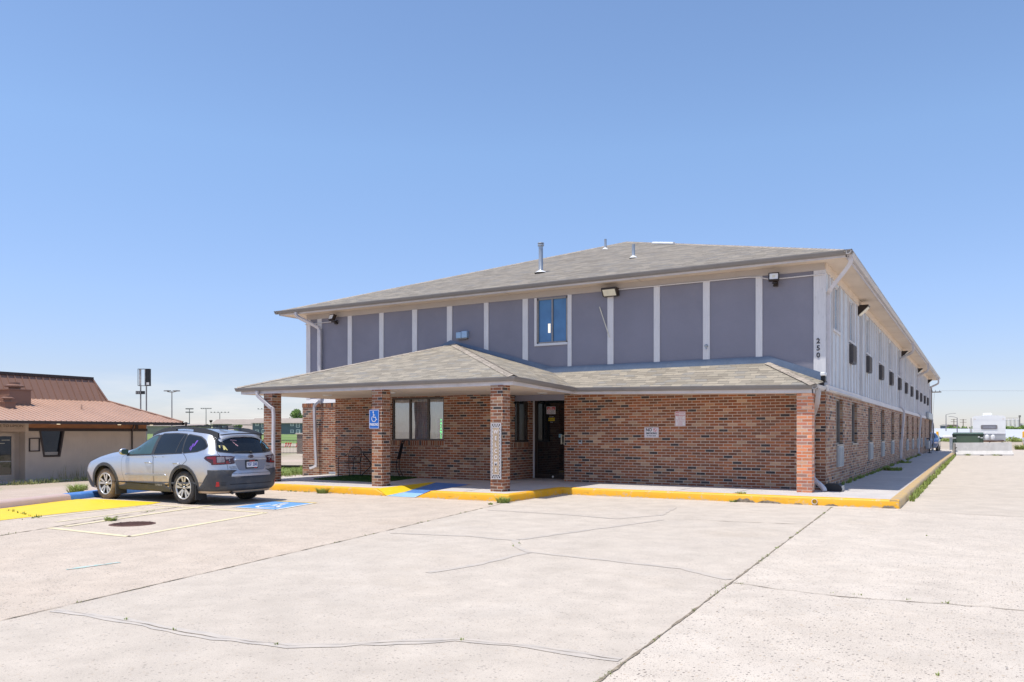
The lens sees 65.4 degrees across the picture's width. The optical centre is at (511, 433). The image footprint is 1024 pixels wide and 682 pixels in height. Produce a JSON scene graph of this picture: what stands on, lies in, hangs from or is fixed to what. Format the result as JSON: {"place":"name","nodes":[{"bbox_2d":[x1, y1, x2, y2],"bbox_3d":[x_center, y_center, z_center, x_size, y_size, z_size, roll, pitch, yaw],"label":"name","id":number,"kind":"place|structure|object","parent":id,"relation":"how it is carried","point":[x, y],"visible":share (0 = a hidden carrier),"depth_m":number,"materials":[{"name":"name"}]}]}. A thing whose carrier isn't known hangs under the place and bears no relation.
{"place":"outdoors","nodes":[
{"label":"outdoors","id":0,"kind":"place"},
{"bbox_2d":[0,479,69,483],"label":"pavement","id":1,"kind":"structure","parent":0,"point":[6,482],"depth_m":34.11,"materials":[{"name":"concrete"}]},
{"bbox_2d":[50,463,87,479],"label":"dry grass","id":2,"kind":"structure","parent":0,"point":[72,474],"depth_m":35.84,"materials":[{"name":"plant"}]},
{"bbox_2d":[0,490,276,535],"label":"parking lot","id":3,"kind":"structure","parent":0,"point":[13,526],"depth_m":14.04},
{"bbox_2d":[0,499,159,519],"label":"painted marking","id":4,"kind":"object","parent":3,"relation":"on","point":[60,507],"visible":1,"depth_m":14.93,"materials":[{"name":"yellow paint"}]},
{"bbox_2d":[38,505,144,517],"bbox_3d":[-7.428,1.391,14.298,0.091,0.001,2.462,0,0,17],"label":"painted line","id":5,"kind":"object","parent":3,"relation":"on","point":[89,511],"visible":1,"depth_m":14.17,"materials":[{"name":"paint"}]},
{"bbox_2d":[55,508,161,521],"bbox_3d":[-6.815,1.391,13.709,0.095,0.001,2.474,0,0,16],"label":"painted line","id":6,"kind":"object","parent":3,"relation":"on","point":[106,515],"visible":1,"depth_m":13.48,"materials":[{"name":"paint"}]},
{"bbox_2d":[87,425,275,503],"bbox_3d":[-7.107,0.617,17.006,4.540,1.573,2.015,0,0,30],"label":"parked car","id":7,"kind":"object","parent":3,"relation":"on","point":[187,465],"visible":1,"depth_m":15.95,"materials":[{"name":"silver metal"}]},
{"bbox_2d":[269,483,385,495],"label":"kerb","id":8,"kind":"structure","parent":3,"relation":"on","point":[335,489],"depth_m":18.54,"materials":[{"name":"yellow paint"}]},
{"bbox_2d":[0,476,293,499],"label":"sidewalk","id":9,"kind":"structure","parent":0,"point":[18,493],"depth_m":21.09,"materials":[{"name":"concrete"}]},
{"bbox_2d":[65,484,85,492],"bbox_3d":[-10.436,1.319,19.070,0.653,0.229,0.721,0,0,-22],"label":"weed","id":10,"kind":"object","parent":9,"relation":"on","point":[75,489],"visible":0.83,"depth_m":18.97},
{"bbox_2d":[67,483,89,489],"bbox_3d":[-11.338,1.396,20.824,0.759,0.210,0.785,0,0,30],"label":"weed","id":11,"kind":"object","parent":9,"relation":"on","point":[85,486],"visible":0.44,"depth_m":20.87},
{"bbox_2d":[148,434,296,443],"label":"grass bank","id":12,"kind":"structure","parent":0,"point":[288,436],"depth_m":213.00,"materials":[{"name":"plant"}]},
{"bbox_2d":[147,424,210,433],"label":"apartment building","id":13,"kind":"structure","parent":12,"relation":"on","point":[152,429],"depth_m":351.50,"materials":[{"name":"beige"}]},
{"bbox_2d":[212,419,235,427],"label":"apartment building","id":14,"kind":"structure","parent":12,"relation":"on","point":[223,422],"depth_m":351.99,"materials":[{"name":"beige"}]},
{"bbox_2d":[232,419,253,424],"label":"apartment building","id":15,"kind":"structure","parent":12,"relation":"on","point":[242,421],"depth_m":321.22,"materials":[{"name":"beige"}]},
{"bbox_2d":[251,418,302,433],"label":"apartment building","id":16,"kind":"structure","parent":12,"relation":"on","point":[291,425],"depth_m":300.34,"materials":[{"name":"blue"}]},
{"bbox_2d":[289,408,302,417],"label":"tree","id":17,"kind":"object","parent":12,"relation":"on","point":[296,413],"visible":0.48,"depth_m":322.63,"materials":[{"name":"green plant"}]},
{"bbox_2d":[0,491,502,620],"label":"parking lot","id":18,"kind":"structure","parent":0,"point":[36,576],"depth_m":10.28,"materials":[{"name":"concrete"}]},
{"bbox_2d":[48,527,127,536],"bbox_3d":[-5.986,1.391,11.243,1.920,0.001,0.126,0,0,31],"label":"painted line","id":19,"kind":"object","parent":18,"relation":"on","point":[89,532],"visible":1,"depth_m":11.17,"materials":[{"name":"paint"}]},
{"bbox_2d":[66,562,119,569],"bbox_3d":[-4.403,1.391,8.381,0.086,0.001,0.561,0,0,34],"label":"painted line","id":20,"kind":"object","parent":18,"relation":"on","point":[93,565],"visible":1,"depth_m":8.39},
{"bbox_2d":[108,521,155,526],"bbox_3d":[-5.823,1.389,12.237,0.660,0.014,0.660,0,0,30],"label":"manhole cover","id":21,"kind":"object","parent":18,"relation":"on","point":[130,523],"visible":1,"depth_m":12.20,"materials":[{"name":"metal"}]},
{"bbox_2d":[67,503,223,526],"bbox_3d":[-6.175,1.389,13.914,0.119,0.001,4.176,0,0,14],"label":"painted line","id":22,"kind":"object","parent":18,"relation":"on","point":[144,514],"visible":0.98,"depth_m":13.63,"materials":[{"name":"paint"}]},
{"bbox_2d":[130,513,263,536],"bbox_3d":[-4.737,1.391,12.362,0.123,0.001,3.331,0,0,15],"label":"painted line","id":23,"kind":"object","parent":18,"relation":"on","point":[194,524],"visible":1,"depth_m":12.02,"materials":[{"name":"paint"}]},
{"bbox_2d":[153,504,266,512],"bbox_3d":[-5.671,1.391,14.748,3.130,0.001,0.118,0,0,30],"label":"painted line","id":24,"kind":"object","parent":18,"relation":"on","point":[211,508],"visible":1,"depth_m":14.54,"materials":[{"name":"paint"}]},
{"bbox_2d":[237,501,308,508],"bbox_3d":[-4.597,1.391,15.396,1.051,0.001,1.582,0,0,15],"label":"painted marking","id":25,"kind":"object","parent":18,"relation":"on","point":[269,504],"visible":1,"depth_m":15.34,"materials":[{"name":"blue paint"}]},
{"bbox_2d":[315,488,328,493],"bbox_3d":[-4.400,1.323,18.555,0.518,0.160,0.475,0,0,-20],"label":"weed","id":26,"kind":"object","parent":18,"relation":"on","point":[322,491],"visible":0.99,"depth_m":18.46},
{"bbox_2d":[388,492,423,496],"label":"ramp","id":27,"kind":"structure","parent":18,"relation":"on","point":[404,494],"depth_m":17.78,"materials":[{"name":"blue paint"}]},
{"bbox_2d":[495,496,512,502],"bbox_3d":[-0.166,1.331,15.983,0.485,0.144,0.477,0,0,-5],"label":"weed","id":28,"kind":"object","parent":18,"relation":"on","point":[501,500],"visible":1,"depth_m":15.94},
{"bbox_2d":[0,494,832,681],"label":"parking lot","id":29,"kind":"structure","parent":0,"point":[384,585],"depth_m":6.54,"materials":[{"name":"concrete"}]},
{"bbox_2d":[3,504,497,619],"bbox_3d":[-3.453,1.391,6.881,0.032,0.001,18.693,0,0,20],"label":"expansion joint","id":30,"kind":"object","parent":29,"relation":"on","point":[201,573],"visible":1,"depth_m":7.58,"materials":[{"name":"concrete"}]},
{"bbox_2d":[49,609,621,660],"bbox_3d":[-1.500,1.393,5.460,4.491,0.001,0.544,0,0,16],"label":"sealed crack","id":31,"kind":"object","parent":29,"relation":"on","point":[382,642],"visible":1,"depth_m":5.33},
{"bbox_2d":[4,500,949,681],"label":"joint weeds","id":32,"kind":"object","parent":29,"relation":"on","point":[36,516],"visible":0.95,"depth_m":9.09,"materials":[{"name":"plant"}]},
{"bbox_2d":[428,552,528,572],"bbox_3d":[-0.300,1.393,8.625,0.172,0.001,1.698,0,0,37],"label":"sealed crack","id":33,"kind":"object","parent":29,"relation":"on","point":[502,558],"visible":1,"depth_m":8.52,"materials":[{"name":"concrete"}]},
{"bbox_2d":[400,533,731,579],"bbox_3d":[0.418,1.393,9.605,5.197,0.001,0.740,0,0,43],"label":"sealed crack","id":34,"kind":"object","parent":29,"relation":"on","point":[515,543],"visible":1,"depth_m":8.93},
{"bbox_2d":[494,508,674,518],"bbox_3d":[1.395,1.393,13.841,3.573,0.001,1.814,0,0,-6],"label":"sealed crack","id":35,"kind":"object","parent":29,"relation":"on","point":[666,511],"visible":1,"depth_m":13.66,"materials":[{"name":"concrete"}]},
{"bbox_2d":[520,520,659,539],"bbox_3d":[1.246,1.393,11.658,0.148,0.001,3.322,0,0,44],"label":"sealed crack","id":36,"kind":"object","parent":29,"relation":"on","point":[584,530],"visible":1,"depth_m":11.41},
{"bbox_2d":[416,487,899,508],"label":"kerb","id":37,"kind":"structure","parent":29,"relation":"on","point":[709,496],"depth_m":16.57,"materials":[{"name":"yellow paint"}]},
{"bbox_2d":[732,498,895,508],"bbox_3d":[5.791,1.354,15.486,3.020,0.084,0.014,0,0,30],"label":"kerb damage","id":38,"kind":"object","parent":37,"relation":"attached to","point":[773,502],"visible":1,"depth_m":15.86},
{"bbox_2d":[0,441,1021,489],"bbox_3d":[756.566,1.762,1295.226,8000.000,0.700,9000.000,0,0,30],"label":"ground","id":39,"kind":"structure","parent":0,"point":[290,453],"depth_m":55.53,"materials":[{"name":"concrete"}]},
{"bbox_2d":[0,494,70,507],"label":"kerb","id":40,"kind":"structure","parent":39,"relation":"on","point":[14,502],"depth_m":15.66,"materials":[{"name":"concrete"}]},
{"bbox_2d":[0,476,88,485],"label":"roadside weeds","id":41,"kind":"object","parent":39,"relation":"on","point":[39,481],"visible":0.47,"depth_m":33.63,"materials":[{"name":"plant"}]},
{"bbox_2d":[0,371,183,480],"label":"restaurant","id":42,"kind":"structure","parent":39,"relation":"on","point":[77,422],"depth_m":36.79,"materials":[{"name":"beige concrete"}]},
{"bbox_2d":[0,433,14,480],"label":"door","id":43,"kind":"structure","parent":42,"relation":"in","point":[7,440],"depth_m":34.65,"materials":[{"name":"grey glass"}]},
{"bbox_2d":[39,431,64,456],"bbox_3d":[-20.696,0.482,35.836,0.150,1.165,1.130,0,0,30],"label":"window","id":44,"kind":"structure","parent":42,"relation":"in","point":[51,441],"depth_m":35.87,"materials":[{"name":"black glass"}]},
{"bbox_2d":[62,489,144,499],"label":"kerb","id":45,"kind":"structure","parent":39,"relation":"on","point":[84,494],"depth_m":17.18,"materials":[{"name":"blue paint"}]},
{"bbox_2d":[136,369,150,440],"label":"roadside sign","id":46,"kind":"object","parent":39,"relation":"on","point":[147,378],"visible":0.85,"depth_m":60.01,"materials":[{"name":"black metal"}]},
{"bbox_2d":[164,390,179,426],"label":"lamp post","id":47,"kind":"object","parent":39,"relation":"on","point":[171,392],"visible":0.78,"depth_m":74.97,"materials":[{"name":"metal"}]},
{"bbox_2d":[281,465,302,476],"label":"verge weeds","id":48,"kind":"object","parent":39,"relation":"on","point":[286,471],"visible":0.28,"depth_m":35.75,"materials":[{"name":"plant"}]},
{"bbox_2d":[295,433,302,453],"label":"gate pillar","id":49,"kind":"structure","parent":39,"relation":"on","point":[299,443],"depth_m":71.60,"materials":[{"name":"brick"}]},
{"bbox_2d":[234,239,939,492],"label":"motel","id":50,"kind":"structure","parent":39,"relation":"on","point":[754,397],"depth_m":20.01,"materials":[{"name":"brick"}]},
{"bbox_2d":[328,314,337,323],"bbox_3d":[-5.438,-3.485,24.360,0.230,0.280,0.284,0,0,42],"label":"floodlight","id":51,"kind":"object","parent":50,"relation":"attached to","point":[332,318],"visible":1,"depth_m":24.29,"materials":[{"name":"brown metal"}]},
{"bbox_2d":[369,410,378,428],"bbox_3d":[-3.227,-0.328,18.669,0.295,0.445,0.007,0,0,30],"label":"parking sign","id":52,"kind":"object","parent":50,"relation":"attached to","point":[373,419],"visible":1,"depth_m":18.67,"materials":[{"name":"metal"}]},
{"bbox_2d":[393,397,443,440],"bbox_3d":[-2.507,-0.300,22.374,2.300,1.600,0.490,0,0,30],"label":"window","id":53,"kind":"structure","parent":50,"relation":"in","point":[414,418],"depth_m":22.30,"materials":[{"name":"grey glass"}]},
{"bbox_2d":[438,419,442,438],"bbox_3d":[-1.968,-0.110,21.879,0.170,0.580,0.021,0,0,30],"label":"vacancy sign","id":54,"kind":"object","parent":50,"relation":"attached to","point":[440,428],"visible":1,"depth_m":21.87,"materials":[{"name":"green plastic"}]},
{"bbox_2d":[456,331,468,339],"bbox_3d":[-1.376,-2.710,22.101,0.370,0.220,0.120,0,0,30],"label":"junction box","id":55,"kind":"object","parent":50,"relation":"attached to","point":[461,335],"visible":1,"depth_m":22.03,"materials":[{"name":"blue metal"}]},
{"bbox_2d":[491,423,500,478],"bbox_3d":[-0.340,0.381,16.920,0.255,1.187,0.018,0,0,30],"label":"welcome sign","id":56,"kind":"object","parent":50,"relation":"attached to","point":[495,450],"visible":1,"depth_m":16.91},
{"bbox_2d":[515,401,527,441],"bbox_3d":[0.127,-0.360,21.640,0.270,1.320,0.900,0,0,30],"label":"window","id":57,"kind":"structure","parent":50,"relation":"in","point":[518,404],"depth_m":21.81,"materials":[{"name":"glass"}]},
{"bbox_2d":[535,400,563,478],"bbox_3d":[1.052,0.131,21.777,0.975,2.207,0.130,0,0,30],"label":"door","id":58,"kind":"structure","parent":50,"relation":"in","point":[549,447],"depth_m":21.83,"materials":[{"name":"brown metal"}]},
{"bbox_2d":[547,407,554,413],"bbox_3d":[1.066,-0.622,21.802,0.272,0.204,0.007,0,0,30],"label":"door notice","id":59,"kind":"object","parent":58,"relation":"attached to","point":[550,410],"depth_m":21.80,"materials":[{"name":"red paper"}]},
{"bbox_2d":[534,296,567,345],"bbox_3d":[1.020,-2.918,20.775,0.965,1.265,0.074,0,0,30],"label":"window","id":60,"kind":"structure","parent":50,"relation":"in","point":[550,314],"depth_m":20.77,"materials":[{"name":"glass"}]},
{"bbox_2d":[601,287,618,296],"bbox_3d":[2.435,-3.500,19.782,0.390,0.200,0.240,0,0,30],"label":"wall light","id":61,"kind":"object","parent":50,"relation":"attached to","point":[610,291],"visible":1,"depth_m":19.72,"materials":[{"name":"brown metal"}]},
{"bbox_2d":[644,427,658,437],"bbox_3d":[3.383,-0.015,19.355,0.362,0.250,0.007,0,0,30],"label":"no smoking sign","id":62,"kind":"object","parent":50,"relation":"attached to","point":[651,432],"visible":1,"depth_m":19.35,"materials":[{"name":"white"}]},
{"bbox_2d":[675,411,684,425],"bbox_3d":[4.005,-0.344,18.990,0.253,0.351,0.008,0,0,30],"label":"no parking sign","id":63,"kind":"object","parent":50,"relation":"attached to","point":[679,418],"visible":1,"depth_m":18.99,"materials":[{"name":"white"}]},
{"bbox_2d":[768,272,778,286],"bbox_3d":[5.842,-3.426,17.779,0.230,0.282,0.271,0,0,22],"label":"floodlight","id":64,"kind":"object","parent":50,"relation":"attached to","point":[773,277],"visible":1,"depth_m":17.68,"materials":[{"name":"brown metal"}]},
{"bbox_2d":[815,477,826,491],"bbox_3d":[6.583,1.061,17.173,0.145,0.379,0.596,0,0,-9],"label":"drain pipe","id":65,"kind":"object","parent":50,"relation":"attached to","point":[820,485],"visible":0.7,"depth_m":17.00,"materials":[{"name":"white plastic"}]},
{"bbox_2d":[820,372,826,382],"bbox_3d":[6.711,-1.200,17.140,0.100,0.200,0.470,0,0,30],"label":"security camera","id":66,"kind":"object","parent":50,"relation":"attached to","point":[823,375],"visible":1,"depth_m":16.97,"materials":[{"name":"white plastic"}]},
{"bbox_2d":[833,286,840,335],"bbox_3d":[7.567,-2.907,18.684,0.100,1.125,1.120,0,0,30],"label":"downspout","id":67,"kind":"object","parent":50,"relation":"in","point":[835,290],"depth_m":19.00,"materials":[{"name":"metal"}]},
{"bbox_2d":[836,446,843,466],"bbox_3d":[7.790,0.555,18.983,0.114,0.490,0.800,0,0,30],"label":"air conditioner","id":68,"kind":"object","parent":50,"relation":"attached to","point":[839,456],"visible":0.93,"depth_m":18.68,"materials":[{"name":"metal"}]},
{"bbox_2d":[836,399,843,445],"bbox_3d":[7.795,-0.260,19.084,0.140,1.120,1.160,0,0,30],"label":"window","id":69,"kind":"structure","parent":50,"relation":"in","point":[837,400],"depth_m":19.44,"materials":[{"name":"metal"}]},
{"bbox_2d":[849,300,854,344],"bbox_3d":[8.871,-2.907,20.916,0.100,1.125,1.070,0,0,30],"label":"window","id":70,"kind":"structure","parent":50,"relation":"in","point":[850,304],"depth_m":21.24,"materials":[{"name":"paint"}]},
{"bbox_2d":[849,344,856,364],"bbox_3d":[8.856,-2.045,20.768,0.154,0.480,0.720,0,0,30],"label":"air conditioner","id":71,"kind":"object","parent":50,"relation":"attached to","point":[852,354],"visible":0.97,"depth_m":20.47,"materials":[{"name":"metal"}]},
{"bbox_2d":[851,403,858,444],"bbox_3d":[9.136,-0.260,21.381,0.140,1.120,1.180,0,0,30],"label":"window","id":72,"kind":"structure","parent":50,"relation":"in","point":[853,404],"depth_m":21.87,"materials":[{"name":"metal"}]},
{"bbox_2d":[858,304,869,315],"bbox_3d":[9.831,-3.420,22.283,0.270,0.281,0.400,0,0,30],"label":"wall light","id":73,"kind":"object","parent":50,"relation":"attached to","point":[862,309],"visible":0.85,"depth_m":22.16,"materials":[{"name":"brown metal"}]},
{"bbox_2d":[866,318,870,355],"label":"window","id":74,"kind":"structure","parent":50,"relation":"in","point":[867,353],"depth_m":24.04,"materials":[{"name":"paint"}]},
{"bbox_2d":[866,356,871,373],"bbox_3d":[10.662,-2.045,23.860,0.154,0.480,0.720,0,0,30],"label":"air conditioner","id":75,"kind":"object","parent":50,"relation":"attached to","point":[868,364],"visible":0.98,"depth_m":23.56,"materials":[{"name":"metal"}]},
{"bbox_2d":[868,443,873,459],"bbox_3d":[10.957,0.555,24.405,0.114,0.490,0.800,0,0,30],"label":"air conditioner","id":76,"kind":"object","parent":50,"relation":"attached to","point":[870,451],"visible":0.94,"depth_m":24.07,"materials":[{"name":"metal"}]},
{"bbox_2d":[868,407,873,442],"bbox_3d":[10.992,-0.260,24.558,0.140,1.120,1.120,0,0,30],"label":"window","id":77,"kind":"structure","parent":50,"relation":"in","point":[868,407],"depth_m":24.94,"materials":[{"name":"metal"}]},
{"bbox_2d":[879,331,881,364],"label":"window","id":78,"kind":"structure","parent":50,"relation":"in","point":[880,363],"depth_m":27.48,"materials":[{"name":"paint"}]},
{"bbox_2d":[879,365,883,379],"bbox_3d":[12.467,-2.045,26.951,0.154,0.480,0.720,0,0,30],"label":"air conditioner","id":79,"kind":"object","parent":50,"relation":"attached to","point":[881,372],"visible":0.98,"depth_m":26.65,"materials":[{"name":"metal"}]},
{"bbox_2d":[881,442,884,456],"bbox_3d":[12.748,0.555,27.471,0.114,0.490,0.800,0,0,30],"label":"air conditioner","id":80,"kind":"object","parent":50,"relation":"attached to","point":[882,449],"visible":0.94,"depth_m":27.15,"materials":[{"name":"metal"}]},
{"bbox_2d":[889,372,893,385],"bbox_3d":[14.273,-2.045,30.042,0.154,0.480,0.720,0,0,30],"label":"air conditioner","id":81,"kind":"object","parent":50,"relation":"attached to","point":[891,378],"visible":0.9,"depth_m":29.74,"materials":[{"name":"metal"}]},
{"bbox_2d":[891,441,894,453],"bbox_3d":[14.589,0.555,30.622,0.114,0.490,0.800,0,0,30],"label":"air conditioner","id":82,"kind":"object","parent":50,"relation":"attached to","point":[892,447],"visible":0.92,"depth_m":30.31,"materials":[{"name":"metal"}]},
{"bbox_2d":[925,438,930,452],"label":"gas meter","id":83,"kind":"object","parent":50,"relation":"attached to","point":[927,446],"visible":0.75,"depth_m":49.39,"materials":[{"name":"metal"}]},
{"bbox_2d":[926,412,932,437],"bbox_3d":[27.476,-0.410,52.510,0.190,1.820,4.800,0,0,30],"label":"meter box","id":84,"kind":"object","parent":50,"relation":"attached to","point":[929,416],"visible":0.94,"depth_m":51.98,"materials":[{"name":"metal"}]},
{"bbox_2d":[278,454,955,501],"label":"kerb grass","id":85,"kind":"structure","parent":39,"relation":"on","point":[920,490],"depth_m":21.48,"materials":[{"name":"plant"}]},
{"bbox_2d":[889,453,953,508],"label":"kerb","id":86,"kind":"structure","parent":39,"relation":"on","point":[904,494],"depth_m":19.52,"materials":[{"name":"yellow paint"}]},
{"bbox_2d":[930,386,940,432],"bbox_3d":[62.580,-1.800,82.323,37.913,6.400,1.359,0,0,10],"label":"utility pole","id":87,"kind":"object","parent":39,"relation":"on","point":[939,391],"visible":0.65,"depth_m":84.97,"materials":[{"name":"grey"}]},
{"bbox_2d":[939,436,1021,441],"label":"roadside grass","id":88,"kind":"structure","parent":39,"relation":"on","point":[1014,439],"depth_m":128.24,"materials":[{"name":"plant"}]},
{"bbox_2d":[0,0,1023,428],"label":"sky","id":89,"kind":"structure","parent":0,"point":[177,176],"materials":[{"name":"blue"}]},
{"bbox_2d":[275,451,951,498],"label":"sidewalk","id":90,"kind":"structure","parent":0,"point":[881,484],"depth_m":19.27,"materials":[{"name":"concrete"}]},
{"bbox_2d":[314,474,416,481],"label":"artificial turf","id":91,"kind":"structure","parent":90,"relation":"on","point":[362,478],"depth_m":21.32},
{"bbox_2d":[338,446,361,475],"bbox_3d":[-4.582,0.795,22.701,0.539,0.834,0.551,0,0,22],"label":"patio chair","id":92,"kind":"object","parent":91,"relation":"on","point":[356,460],"visible":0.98,"depth_m":22.80,"materials":[{"name":"black metal"}]},
{"bbox_2d":[360,451,371,476],"bbox_3d":[-3.898,0.863,22.312,0.690,0.702,0.690,0,0,30],"label":"patio table","id":93,"kind":"object","parent":91,"relation":"on","point":[363,452],"visible":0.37,"depth_m":22.27,"materials":[{"name":"black metal"}]},
{"bbox_2d":[390,440,404,476],"bbox_3d":[-3.277,0.704,22.067,0.591,1.025,0.442,0,0,2],"label":"patio chair","id":94,"kind":"object","parent":91,"relation":"on","point":[399,452],"visible":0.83,"depth_m":21.99,"materials":[{"name":"black metal"}]},
{"bbox_2d":[377,482,434,495],"bbox_3d":[-2.390,1.313,18.915,0.346,0.157,2.541,0,0,24],"label":"ramp flare","id":95,"kind":"object","parent":90,"relation":"on","point":[386,491],"visible":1,"depth_m":18.45,"materials":[{"name":"yellow paint"}]},
{"bbox_2d":[406,482,468,492],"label":"ramp","id":96,"kind":"structure","parent":90,"relation":"on","point":[431,487],"depth_m":18.97,"materials":[{"name":"blue paint"}]},
{"bbox_2d":[824,483,844,491],"bbox_3d":[6.911,1.159,17.110,0.375,0.157,0.320,0,0,30],"label":"bait station","id":97,"kind":"object","parent":90,"relation":"on","point":[839,487],"visible":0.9,"depth_m":16.98,"materials":[{"name":"black plastic"}]},
{"bbox_2d":[840,453,919,484],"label":"wall foot weeds","id":98,"kind":"object","parent":90,"relation":"on","point":[870,473],"depth_m":24.34,"materials":[{"name":"plant"}]},
{"bbox_2d":[883,467,902,470],"bbox_3d":[12.665,1.181,26.538,0.744,0.147,0.744,0,0,30],"label":"weed","id":99,"kind":"object","parent":90,"relation":"on","point":[892,469],"visible":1,"depth_m":26.37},
{"bbox_2d":[600,506,1023,681],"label":"parking lot","id":100,"kind":"structure","parent":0,"point":[737,631],"depth_m":6.24,"materials":[{"name":"concrete"}]},
{"bbox_2d":[596,508,829,681],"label":"expansion joint","id":101,"kind":"object","parent":100,"relation":"on","point":[634,654],"visible":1,"depth_m":5.89,"materials":[{"name":"concrete"}]},
{"bbox_2d":[733,582,1016,609],"bbox_3d":[3.472,1.391,6.508,3.375,0.001,0.186,0,0,30],"label":"pavement crack","id":102,"kind":"object","parent":100,"relation":"on","point":[883,599],"visible":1,"depth_m":6.69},
{"bbox_2d":[942,435,952,449],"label":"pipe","id":103,"kind":"object","parent":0,"point":[951,440],"visible":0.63,"depth_m":66.54,"materials":[{"name":"white metal"}]},
{"bbox_2d":[898,449,1023,516],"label":"driveway","id":104,"kind":"structure","parent":0,"point":[986,485],"depth_m":20.12,"materials":[{"name":"concrete"}]},
{"bbox_2d":[930,433,941,450],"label":"parked car","id":105,"kind":"object","parent":104,"relation":"on","point":[937,442],"visible":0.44,"depth_m":63.06,"materials":[{"name":"blue paint"}]},
{"bbox_2d":[952,432,983,442],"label":"dumpster","id":106,"kind":"object","parent":104,"relation":"on","point":[967,437],"visible":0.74,"depth_m":55.54,"materials":[{"name":"green metal"}]},
{"bbox_2d":[952,442,1013,455],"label":"concrete barrier","id":107,"kind":"object","parent":104,"relation":"on","point":[983,449],"visible":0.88,"depth_m":49.87,"materials":[{"name":"white concrete"}]},
{"bbox_2d":[970,413,1005,442],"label":"travel trailer","id":108,"kind":"object","parent":104,"relation":"on","point":[991,427],"visible":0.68,"depth_m":63.91,"materials":[{"name":"metal"}]},
{"bbox_2d":[932,428,1023,439],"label":"road","id":109,"kind":"structure","parent":0,"point":[1017,433],"depth_m":242.33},
{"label":"field","id":110,"kind":"structure","parent":0,"visible":0},
{"bbox_2d":[947,425,972,428],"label":"distant shrubs","id":111,"kind":"object","parent":110,"relation":"on","point":[954,427],"visible":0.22,"depth_m":286.81,"materials":[{"name":"green plant"}]},
{"bbox_2d":[1006,425,1023,428],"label":"distant shrubs","id":112,"kind":"object","parent":110,"relation":"on","point":[1013,427],"visible":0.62,"depth_m":396.80,"materials":[{"name":"green plant"}]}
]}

